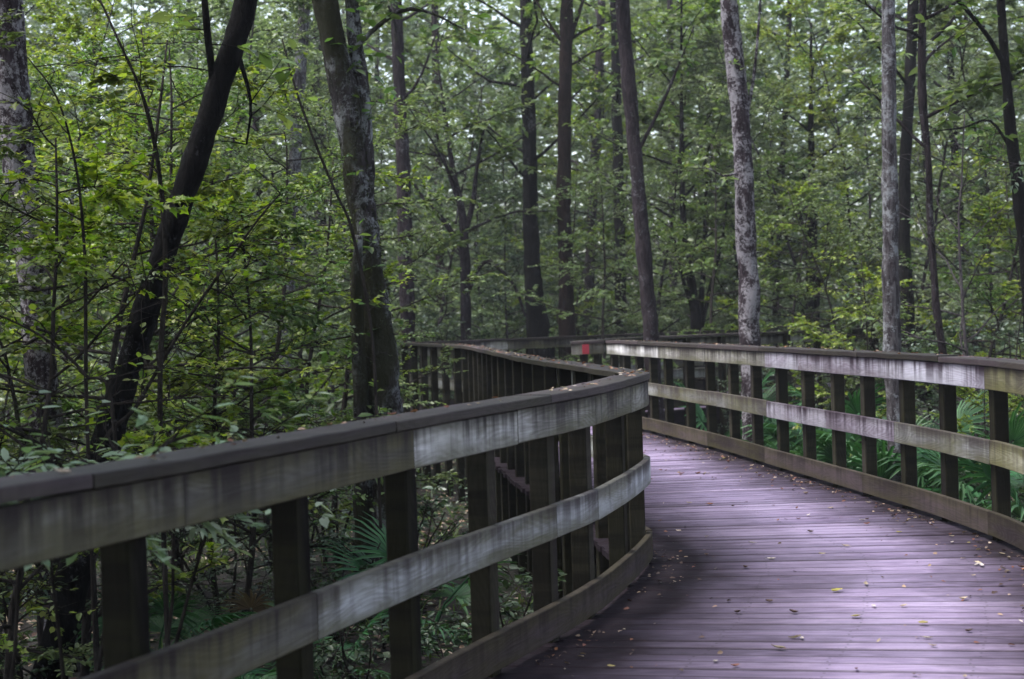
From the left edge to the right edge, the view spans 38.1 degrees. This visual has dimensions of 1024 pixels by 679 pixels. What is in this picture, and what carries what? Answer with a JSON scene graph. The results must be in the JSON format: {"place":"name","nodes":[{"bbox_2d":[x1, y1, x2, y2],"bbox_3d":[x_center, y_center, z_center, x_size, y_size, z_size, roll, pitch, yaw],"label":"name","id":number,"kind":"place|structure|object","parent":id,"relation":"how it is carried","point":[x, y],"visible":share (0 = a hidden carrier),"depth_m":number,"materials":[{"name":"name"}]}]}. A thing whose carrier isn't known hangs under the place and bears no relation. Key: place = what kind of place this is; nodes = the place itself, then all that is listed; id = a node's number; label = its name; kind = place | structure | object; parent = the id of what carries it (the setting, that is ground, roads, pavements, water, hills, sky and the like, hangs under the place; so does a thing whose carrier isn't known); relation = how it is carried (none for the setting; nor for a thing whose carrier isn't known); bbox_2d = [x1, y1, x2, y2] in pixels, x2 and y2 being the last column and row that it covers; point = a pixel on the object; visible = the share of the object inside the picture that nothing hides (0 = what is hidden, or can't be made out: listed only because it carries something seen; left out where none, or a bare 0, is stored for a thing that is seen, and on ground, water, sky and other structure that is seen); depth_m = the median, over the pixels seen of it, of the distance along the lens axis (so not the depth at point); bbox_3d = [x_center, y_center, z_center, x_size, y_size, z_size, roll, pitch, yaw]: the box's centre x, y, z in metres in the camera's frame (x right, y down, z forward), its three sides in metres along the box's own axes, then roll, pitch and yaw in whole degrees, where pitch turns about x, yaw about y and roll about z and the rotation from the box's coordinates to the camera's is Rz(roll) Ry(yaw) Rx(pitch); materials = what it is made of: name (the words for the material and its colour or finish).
{"place":"outdoors","nodes":[
{"label":"outdoors","id":0,"kind":"place"},
{"bbox_2d":[0,302,1023,678],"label":"ground","id":1,"kind":"structure","parent":0,"point":[322,570],"depth_m":13.46,"materials":[{"name":"green plant"}]},
{"bbox_2d":[0,0,80,670],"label":"tree","id":2,"kind":"object","parent":1,"relation":"on","point":[36,361],"visible":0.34,"depth_m":10.39,"materials":[{"name":"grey plant"}]},
{"bbox_2d":[0,405,142,678],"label":"shrub","id":3,"kind":"object","parent":1,"relation":"on","point":[12,462],"visible":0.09,"depth_m":5.64,"materials":[{"name":"green plant"}]},
{"bbox_2d":[0,181,156,645],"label":"sapling","id":4,"kind":"object","parent":1,"relation":"on","point":[133,417],"visible":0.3,"depth_m":9.47,"materials":[{"name":"green plant"}]},
{"bbox_2d":[0,554,158,678],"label":"shrub","id":5,"kind":"object","parent":1,"relation":"on","point":[4,601],"visible":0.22,"depth_m":8.46,"materials":[{"name":"green plant"}]},
{"bbox_2d":[5,56,154,671],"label":"sapling","id":6,"kind":"object","parent":1,"relation":"on","point":[87,452],"visible":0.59,"depth_m":7.21,"materials":[{"name":"brown plant"}]},
{"bbox_2d":[0,0,161,405],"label":"tree","id":7,"kind":"object","parent":1,"relation":"on","point":[41,46],"visible":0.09,"depth_m":19.44,"materials":[{"name":"green plant"}]},
{"bbox_2d":[0,1,188,678],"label":"sapling","id":8,"kind":"object","parent":1,"relation":"on","point":[70,658],"visible":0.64,"depth_m":8.47,"materials":[{"name":"green plant"}]},
{"bbox_2d":[0,0,205,395],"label":"tree","id":9,"kind":"object","parent":1,"relation":"on","point":[72,77],"visible":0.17,"depth_m":29.31,"materials":[{"name":"green plant"}]},
{"bbox_2d":[0,0,238,454],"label":"tree","id":10,"kind":"object","parent":1,"relation":"on","point":[72,25],"visible":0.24,"depth_m":16.84,"materials":[{"name":"green plant"}]},
{"bbox_2d":[0,59,249,678],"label":"sapling","id":11,"kind":"object","parent":1,"relation":"on","point":[117,197],"visible":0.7,"depth_m":7.54,"materials":[{"name":"green plant"}]},
{"bbox_2d":[0,295,266,620],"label":"sapling","id":12,"kind":"object","parent":1,"relation":"on","point":[88,377],"visible":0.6,"depth_m":6.80,"materials":[{"name":"brown plant"}]},
{"bbox_2d":[3,74,264,453],"bbox_3d":[-4.302,-0.254,16.756,3.192,5.297,3.630,-2,1,-36],"label":"sapling","id":13,"kind":"object","parent":1,"relation":"on","point":[94,117],"visible":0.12,"depth_m":16.68,"materials":[{"name":"green plant"}]},
{"bbox_2d":[0,372,271,678],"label":"shrub","id":14,"kind":"object","parent":1,"relation":"on","point":[240,517],"visible":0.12,"depth_m":4.76,"materials":[{"name":"green plant"}]},
{"bbox_2d":[1,144,281,657],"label":"sapling","id":15,"kind":"object","parent":1,"relation":"on","point":[148,385],"visible":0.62,"depth_m":8.02,"materials":[{"name":"brown plant"}]},
{"bbox_2d":[60,0,252,645],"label":"sapling","id":16,"kind":"object","parent":1,"relation":"on","point":[158,171],"visible":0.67,"depth_m":8.00,"materials":[{"name":"brown plant"}]},
{"bbox_2d":[0,5,327,585],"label":"sapling","id":17,"kind":"object","parent":1,"relation":"on","point":[146,143],"visible":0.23,"depth_m":13.16,"materials":[{"name":"green plant"}]},
{"bbox_2d":[74,592,255,669],"bbox_3d":[-2.419,2.002,10.048,1.527,0.775,1.311,-1,1,33],"label":"palmetto","id":18,"kind":"object","parent":1,"relation":"on","point":[192,624],"visible":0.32,"depth_m":9.96,"materials":[{"name":"green plant"}]},
{"bbox_2d":[31,0,299,678],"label":"tree","id":19,"kind":"object","parent":1,"relation":"on","point":[225,65],"visible":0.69,"depth_m":8.53,"materials":[{"name":"brown plant"}]},
{"bbox_2d":[0,40,339,678],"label":"sapling","id":20,"kind":"object","parent":1,"relation":"on","point":[114,80],"visible":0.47,"depth_m":9.85,"materials":[{"name":"green plant"}]},
{"bbox_2d":[0,389,347,646],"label":"shrub","id":21,"kind":"object","parent":1,"relation":"on","point":[213,528],"visible":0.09,"depth_m":5.50,"materials":[{"name":"green plant"}]},
{"bbox_2d":[49,114,307,626],"bbox_3d":[-2.733,0.303,11.381,2.243,4.135,2.349,-6,5,-43],"label":"sapling","id":22,"kind":"object","parent":1,"relation":"on","point":[105,247],"visible":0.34,"depth_m":11.28,"materials":[{"name":"green plant"}]},
{"bbox_2d":[0,29,363,590],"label":"sapling","id":23,"kind":"object","parent":1,"relation":"on","point":[65,406],"visible":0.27,"depth_m":11.46,"materials":[{"name":"green plant"}]},
{"bbox_2d":[62,0,319,417],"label":"tree","id":24,"kind":"object","parent":1,"relation":"on","point":[190,64],"visible":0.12,"depth_m":23.20,"materials":[{"name":"green plant"}]},
{"bbox_2d":[36,102,351,562],"bbox_3d":[-2.986,0.001,14.615,3.222,4.657,3.026,-1,1,33],"label":"sapling","id":25,"kind":"object","parent":1,"relation":"on","point":[322,383],"visible":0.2,"depth_m":14.28,"materials":[{"name":"green plant"}]},
{"bbox_2d":[61,134,347,614],"bbox_3d":[-2.212,0.414,11.006,2.051,3.898,2.084,-1,1,44],"label":"sapling","id":26,"kind":"object","parent":1,"relation":"on","point":[224,206],"visible":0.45,"depth_m":10.86,"materials":[{"name":"green plant"}]},
{"bbox_2d":[68,0,393,442],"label":"tree","id":27,"kind":"object","parent":1,"relation":"on","point":[275,33],"visible":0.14,"depth_m":19.70,"materials":[{"name":"green plant"}]},
{"bbox_2d":[99,151,390,615],"bbox_3d":[-1.892,0.473,10.632,2.228,3.760,2.164,4,1,-39],"label":"sapling","id":28,"kind":"object","parent":1,"relation":"on","point":[280,399],"visible":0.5,"depth_m":10.53,"materials":[{"name":"green plant"}]},
{"bbox_2d":[148,422,346,620],"bbox_3d":[-2.001,1.481,10.697,1.182,1.763,1.488,6,10,38],"label":"shrub","id":29,"kind":"object","parent":1,"relation":"on","point":[203,598],"visible":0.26,"depth_m":10.68,"materials":[{"name":"green plant"}]},
{"bbox_2d":[82,88,439,548],"bbox_3d":[-1.985,0.091,13.044,2.699,4.532,2.940,0,0,36],"label":"sapling","id":30,"kind":"object","parent":1,"relation":"on","point":[249,148],"visible":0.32,"depth_m":12.91,"materials":[{"name":"green plant"}]},
{"bbox_2d":[148,0,431,426],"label":"tree","id":31,"kind":"object","parent":1,"relation":"on","point":[256,35],"visible":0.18,"depth_m":21.83,"materials":[{"name":"green plant"}]},
{"bbox_2d":[174,0,407,418],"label":"tree","id":32,"kind":"object","parent":1,"relation":"on","point":[374,95],"visible":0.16,"depth_m":27.41,"materials":[{"name":"green plant"}]},
{"bbox_2d":[278,4,309,432],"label":"tree","id":33,"kind":"object","parent":1,"relation":"on","point":[299,77],"visible":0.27,"depth_m":20.89,"materials":[{"name":"brown plant"}]},
{"bbox_2d":[186,153,442,535],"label":"sapling","id":34,"kind":"object","parent":1,"relation":"on","point":[387,271],"visible":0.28,"depth_m":13.86,"materials":[{"name":"green plant"}]},
{"bbox_2d":[223,9,433,417],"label":"tree","id":35,"kind":"object","parent":1,"relation":"on","point":[385,180],"visible":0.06,"depth_m":33.08,"materials":[{"name":"green plant"}]},
{"bbox_2d":[254,39,413,649],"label":"sapling","id":36,"kind":"object","parent":1,"relation":"on","point":[374,382],"visible":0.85,"depth_m":10.82,"materials":[{"name":"brown plant"}]},
{"bbox_2d":[221,15,452,392],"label":"tree","id":37,"kind":"object","parent":1,"relation":"on","point":[384,195],"visible":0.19,"depth_m":27.02,"materials":[{"name":"green plant"}]},
{"bbox_2d":[201,71,511,537],"bbox_3d":[-1.782,-0.302,15.998,3.149,5.288,3.430,3,2,21],"label":"sapling","id":38,"kind":"object","parent":1,"relation":"on","point":[346,372],"visible":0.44,"depth_m":15.96,"materials":[{"name":"green plant"}]},
{"bbox_2d":[313,617,446,678],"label":"shrub","id":39,"kind":"object","parent":1,"relation":"on","point":[331,651],"visible":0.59,"depth_m":8.69,"materials":[{"name":"green plant"}]},
{"bbox_2d":[292,0,484,403],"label":"tree","id":40,"kind":"object","parent":1,"relation":"on","point":[402,144],"visible":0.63,"depth_m":24.36,"materials":[{"name":"brown plant"}]},
{"bbox_2d":[322,494,468,549],"bbox_3d":[-0.906,1.821,12.961,1.520,1.123,0.980,-3,1,-42],"label":"shrub","id":41,"kind":"object","parent":1,"relation":"on","point":[427,508],"visible":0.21,"depth_m":12.98,"materials":[{"name":"green plant"}]},
{"bbox_2d":[307,0,490,614],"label":"tree","id":42,"kind":"object","parent":1,"relation":"on","point":[349,75],"visible":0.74,"depth_m":12.09,"materials":[{"name":"brown plant"}]},
{"bbox_2d":[296,4,504,385],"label":"tree","id":43,"kind":"object","parent":1,"relation":"on","point":[387,62],"visible":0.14,"depth_m":35.11,"materials":[{"name":"green plant"}]},
{"bbox_2d":[312,511,518,653],"bbox_3d":[-0.635,1.772,10.464,1.452,1.042,1.662,-1,1,36],"label":"palmetto","id":44,"kind":"object","parent":1,"relation":"on","point":[463,594],"visible":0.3,"depth_m":10.59,"materials":[{"name":"green plant"}]},
{"bbox_2d":[368,0,499,397],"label":"tree","id":45,"kind":"object","parent":1,"relation":"on","point":[439,163],"visible":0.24,"depth_m":41.84,"materials":[{"name":"green plant"}]},
{"bbox_2d":[374,26,548,397],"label":"tree","id":46,"kind":"object","parent":1,"relation":"on","point":[511,75],"visible":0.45,"depth_m":30.85,"materials":[{"name":"green plant"}]},
{"bbox_2d":[372,0,561,342],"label":"tree","id":47,"kind":"object","parent":1,"relation":"on","point":[463,241],"visible":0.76,"depth_m":27.89,"materials":[{"name":"green plant"}]},
{"bbox_2d":[383,22,592,368],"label":"tree","id":48,"kind":"object","parent":1,"relation":"on","point":[494,74],"visible":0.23,"depth_m":33.40,"materials":[{"name":"green plant"}]},
{"bbox_2d":[420,562,566,653],"bbox_3d":[0.005,1.856,9.249,1.393,1.025,0.899,-2,1,-33],"label":"shrub","id":49,"kind":"object","parent":1,"relation":"on","point":[520,581],"visible":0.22,"depth_m":9.21,"materials":[{"name":"green plant"}]},
{"bbox_2d":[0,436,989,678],"bbox_3d":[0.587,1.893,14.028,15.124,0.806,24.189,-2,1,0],"label":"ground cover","id":50,"kind":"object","parent":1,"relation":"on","point":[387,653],"visible":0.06,"depth_m":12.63,"materials":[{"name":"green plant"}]},
{"bbox_2d":[421,92,592,357],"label":"tree","id":51,"kind":"object","parent":1,"relation":"on","point":[513,257],"visible":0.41,"depth_m":31.39,"materials":[{"name":"green plant"}]},
{"bbox_2d":[0,0,1023,425],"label":"woods","id":52,"kind":"object","parent":1,"relation":"on","point":[512,12],"visible":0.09,"depth_m":47.20,"materials":[{"name":"green plant"}]},
{"bbox_2d":[418,37,614,352],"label":"tree","id":53,"kind":"object","parent":1,"relation":"on","point":[540,82],"visible":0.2,"depth_m":40.81,"materials":[{"name":"green plant"}]},
{"bbox_2d":[419,0,620,358],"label":"tree","id":54,"kind":"object","parent":1,"relation":"on","point":[537,322],"visible":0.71,"depth_m":28.83,"materials":[{"name":"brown plant"}]},
{"bbox_2d":[472,151,657,362],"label":"sapling","id":55,"kind":"object","parent":1,"relation":"on","point":[578,253],"visible":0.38,"depth_m":33.10,"materials":[{"name":"green plant"}]},
{"bbox_2d":[473,0,658,360],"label":"tree","id":56,"kind":"object","parent":1,"relation":"on","point":[566,35],"visible":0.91,"depth_m":27.36,"materials":[{"name":"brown plant"}]},
{"bbox_2d":[483,8,670,336],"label":"tree","id":57,"kind":"object","parent":1,"relation":"on","point":[607,235],"visible":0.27,"depth_m":35.62,"materials":[{"name":"green plant"}]},
{"bbox_2d":[484,32,676,356],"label":"tree","id":58,"kind":"object","parent":1,"relation":"on","point":[578,143],"visible":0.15,"depth_m":37.23,"materials":[{"name":"green plant"}]},
{"bbox_2d":[504,0,675,362],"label":"tree","id":59,"kind":"object","parent":1,"relation":"on","point":[589,278],"visible":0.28,"depth_m":35.86,"materials":[{"name":"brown plant"}]},
{"bbox_2d":[492,161,696,385],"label":"sapling","id":60,"kind":"object","parent":1,"relation":"on","point":[593,292],"visible":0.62,"depth_m":24.43,"materials":[{"name":"green plant"}]},
{"bbox_2d":[510,0,710,333],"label":"tree","id":61,"kind":"object","parent":1,"relation":"on","point":[617,125],"visible":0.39,"depth_m":32.85,"materials":[{"name":"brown plant"}]},
{"bbox_2d":[517,12,728,332],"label":"tree","id":62,"kind":"object","parent":1,"relation":"on","point":[634,50],"visible":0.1,"depth_m":42.39,"materials":[{"name":"green plant"}]},
{"bbox_2d":[615,0,715,420],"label":"tree","id":63,"kind":"object","parent":1,"relation":"on","point":[643,251],"visible":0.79,"depth_m":19.30,"materials":[{"name":"brown plant"}]},
{"bbox_2d":[562,0,788,429],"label":"tree","id":64,"kind":"object","parent":1,"relation":"on","point":[698,311],"visible":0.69,"depth_m":26.91,"materials":[{"name":"green plant"}]},
{"bbox_2d":[572,0,780,369],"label":"tree","id":65,"kind":"object","parent":1,"relation":"on","point":[700,38],"visible":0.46,"depth_m":28.24,"materials":[{"name":"green plant"}]},
{"bbox_2d":[598,0,773,382],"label":"tree","id":66,"kind":"object","parent":1,"relation":"on","point":[612,293],"visible":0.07,"depth_m":36.67,"materials":[{"name":"green plant"}]},
{"bbox_2d":[590,127,817,433],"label":"sapling","id":67,"kind":"object","parent":1,"relation":"on","point":[689,227],"visible":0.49,"depth_m":24.52,"materials":[{"name":"green plant"}]},
{"bbox_2d":[601,0,821,382],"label":"tree","id":68,"kind":"object","parent":1,"relation":"on","point":[709,238],"visible":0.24,"depth_m":29.98,"materials":[{"name":"green plant"}]},
{"bbox_2d":[682,0,779,442],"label":"tree","id":69,"kind":"object","parent":1,"relation":"on","point":[749,292],"visible":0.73,"depth_m":17.08,"materials":[{"name":"grey plant"}]},
{"bbox_2d":[637,25,859,377],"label":"tree","id":70,"kind":"object","parent":1,"relation":"on","point":[731,202],"visible":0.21,"depth_m":29.22,"materials":[{"name":"green plant"}]},
{"bbox_2d":[657,2,870,375],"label":"tree","id":71,"kind":"object","parent":1,"relation":"on","point":[790,128],"visible":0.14,"depth_m":33.08,"materials":[{"name":"green plant"}]},
{"bbox_2d":[705,0,867,372],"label":"tree","id":72,"kind":"object","parent":1,"relation":"on","point":[787,72],"visible":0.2,"depth_m":33.88,"materials":[{"name":"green plant"}]},
{"bbox_2d":[701,172,876,404],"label":"sapling","id":73,"kind":"object","parent":1,"relation":"on","point":[803,190],"visible":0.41,"depth_m":24.32,"materials":[{"name":"green plant"}]},
{"bbox_2d":[657,15,924,385],"bbox_3d":[4.853,-2.080,25.725,4.347,8.005,3.934,-6,-2,28],"label":"tree","id":74,"kind":"object","parent":1,"relation":"on","point":[754,123],"visible":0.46,"depth_m":25.78,"materials":[{"name":"green plant"}]},
{"bbox_2d":[693,0,904,347],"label":"tree","id":75,"kind":"object","parent":1,"relation":"on","point":[810,118],"visible":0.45,"depth_m":28.88,"materials":[{"name":"green plant"}]},
{"bbox_2d":[730,167,921,409],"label":"sapling","id":76,"kind":"object","parent":1,"relation":"on","point":[772,272],"visible":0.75,"depth_m":21.04,"materials":[{"name":"green plant"}]},
{"bbox_2d":[740,382,938,451],"bbox_3d":[3.627,1.308,16.850,2.275,1.790,1.953,-1,1,34],"label":"palmetto","id":77,"kind":"object","parent":1,"relation":"on","point":[854,407],"visible":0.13,"depth_m":16.42,"materials":[{"name":"green plant"}]},
{"bbox_2d":[747,0,968,349],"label":"tree","id":78,"kind":"object","parent":1,"relation":"on","point":[840,36],"visible":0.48,"depth_m":28.35,"materials":[{"name":"green plant"}]},
{"bbox_2d":[785,237,944,455],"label":"sapling","id":79,"kind":"object","parent":1,"relation":"on","point":[855,315],"visible":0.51,"depth_m":16.29,"materials":[{"name":"green plant"}]},
{"bbox_2d":[757,0,975,350],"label":"tree","id":80,"kind":"object","parent":1,"relation":"on","point":[855,123],"visible":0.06,"depth_m":35.87,"materials":[{"name":"green plant"}]},
{"bbox_2d":[881,0,901,482],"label":"tree","id":81,"kind":"object","parent":1,"relation":"on","point":[890,280],"visible":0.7,"depth_m":13.33,"materials":[{"name":"grey plant"}]},
{"bbox_2d":[815,0,996,417],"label":"tree","id":82,"kind":"object","parent":1,"relation":"on","point":[904,243],"visible":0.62,"depth_m":21.90,"materials":[{"name":"brown plant"}]},
{"bbox_2d":[812,0,1023,410],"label":"tree","id":83,"kind":"object","parent":1,"relation":"on","point":[898,86],"visible":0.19,"depth_m":27.57,"materials":[{"name":"green plant"}]},
{"bbox_2d":[818,0,1023,386],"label":"tree","id":84,"kind":"object","parent":1,"relation":"on","point":[990,7],"visible":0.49,"depth_m":23.40,"materials":[{"name":"green plant"}]},
{"bbox_2d":[831,391,1019,506],"bbox_3d":[3.921,1.315,13.835,1.770,1.622,2.061,-1,1,22],"label":"palmetto","id":85,"kind":"object","parent":1,"relation":"on","point":[881,470],"visible":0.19,"depth_m":13.45,"materials":[{"name":"green plant"}]},
{"bbox_2d":[832,0,1023,430],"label":"tree","id":86,"kind":"object","parent":1,"relation":"on","point":[970,89],"visible":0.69,"depth_m":15.43,"materials":[{"name":"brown plant"}]},
{"bbox_2d":[837,70,1022,435],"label":"sapling","id":87,"kind":"object","parent":1,"relation":"on","point":[963,318],"visible":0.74,"depth_m":15.71,"materials":[{"name":"green plant"}]},
{"bbox_2d":[848,0,1023,392],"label":"tree","id":88,"kind":"object","parent":1,"relation":"on","point":[969,103],"visible":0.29,"depth_m":23.51,"materials":[{"name":"green plant"}]},
{"bbox_2d":[877,402,1023,517],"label":"palmetto","id":89,"kind":"object","parent":1,"relation":"on","point":[1016,434],"visible":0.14,"depth_m":12.67,"materials":[{"name":"green plant"}]},
{"bbox_2d":[883,116,1023,443],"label":"sapling","id":90,"kind":"object","parent":1,"relation":"on","point":[981,279],"visible":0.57,"depth_m":19.39,"materials":[{"name":"green plant"}]},
{"bbox_2d":[896,0,1023,352],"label":"tree","id":91,"kind":"object","parent":1,"relation":"on","point":[985,2],"visible":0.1,"depth_m":30.50,"materials":[{"name":"green plant"}]},
{"bbox_2d":[898,448,1023,521],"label":"palmetto","id":92,"kind":"object","parent":1,"relation":"on","point":[966,491],"visible":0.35,"depth_m":12.22,"materials":[{"name":"green plant"}]},
{"bbox_2d":[911,143,1023,418],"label":"sapling","id":93,"kind":"object","parent":1,"relation":"on","point":[1007,223],"visible":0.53,"depth_m":20.17,"materials":[{"name":"green plant"}]},
{"bbox_2d":[933,0,1023,331],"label":"tree","id":94,"kind":"object","parent":1,"relation":"on","point":[1010,137],"visible":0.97,"depth_m":14.43,"materials":[{"name":"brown plant"}]},
{"bbox_2d":[7,0,1023,297],"label":"sky","id":95,"kind":"structure","parent":0,"point":[493,18],"materials":[{"name":"white"}]},
{"bbox_2d":[484,381,1023,678],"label":"boardwalk deck","id":96,"kind":"structure","parent":0,"point":[837,641],"depth_m":7.54,"materials":[{"name":"grey wood"}]},
{"bbox_2d":[0,372,652,678],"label":"railing","id":97,"kind":"object","parent":96,"relation":"on","point":[118,512],"visible":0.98,"depth_m":4.96,"materials":[{"name":"grey wood"}]},
{"bbox_2d":[11,340,1023,677],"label":"leaf litter","id":98,"kind":"object","parent":96,"relation":"on","point":[693,484],"visible":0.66,"depth_m":8.55,"materials":[{"name":"brown plant"}]},
{"bbox_2d":[400,343,651,598],"bbox_3d":[-0.231,1.240,15.890,0.621,2.264,14.693,-2,1,-9],"label":"railing","id":99,"kind":"object","parent":96,"relation":"on","point":[488,374],"visible":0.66,"depth_m":13.48,"materials":[{"name":"brown wood"}]},
{"bbox_2d":[411,325,832,470],"bbox_3d":[2.412,1.017,26.200,10.052,2.287,0.281,-2,1,-37],"label":"railing","id":100,"kind":"object","parent":96,"relation":"on","point":[531,343],"visible":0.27,"depth_m":24.75,"materials":[{"name":"brown wood"}]},
{"bbox_2d":[580,325,934,443],"bbox_3d":[3.772,1.034,22.569,8.139,2.299,0.813,-2,1,-40],"label":"railing","id":101,"kind":"object","parent":96,"relation":"on","point":[775,337],"visible":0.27,"depth_m":22.28,"materials":[{"name":"brown wood"}]},
{"bbox_2d":[605,340,1023,550],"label":"railing","id":102,"kind":"object","parent":96,"relation":"on","point":[999,379],"visible":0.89,"depth_m":11.27,"materials":[{"name":"grey wood"}]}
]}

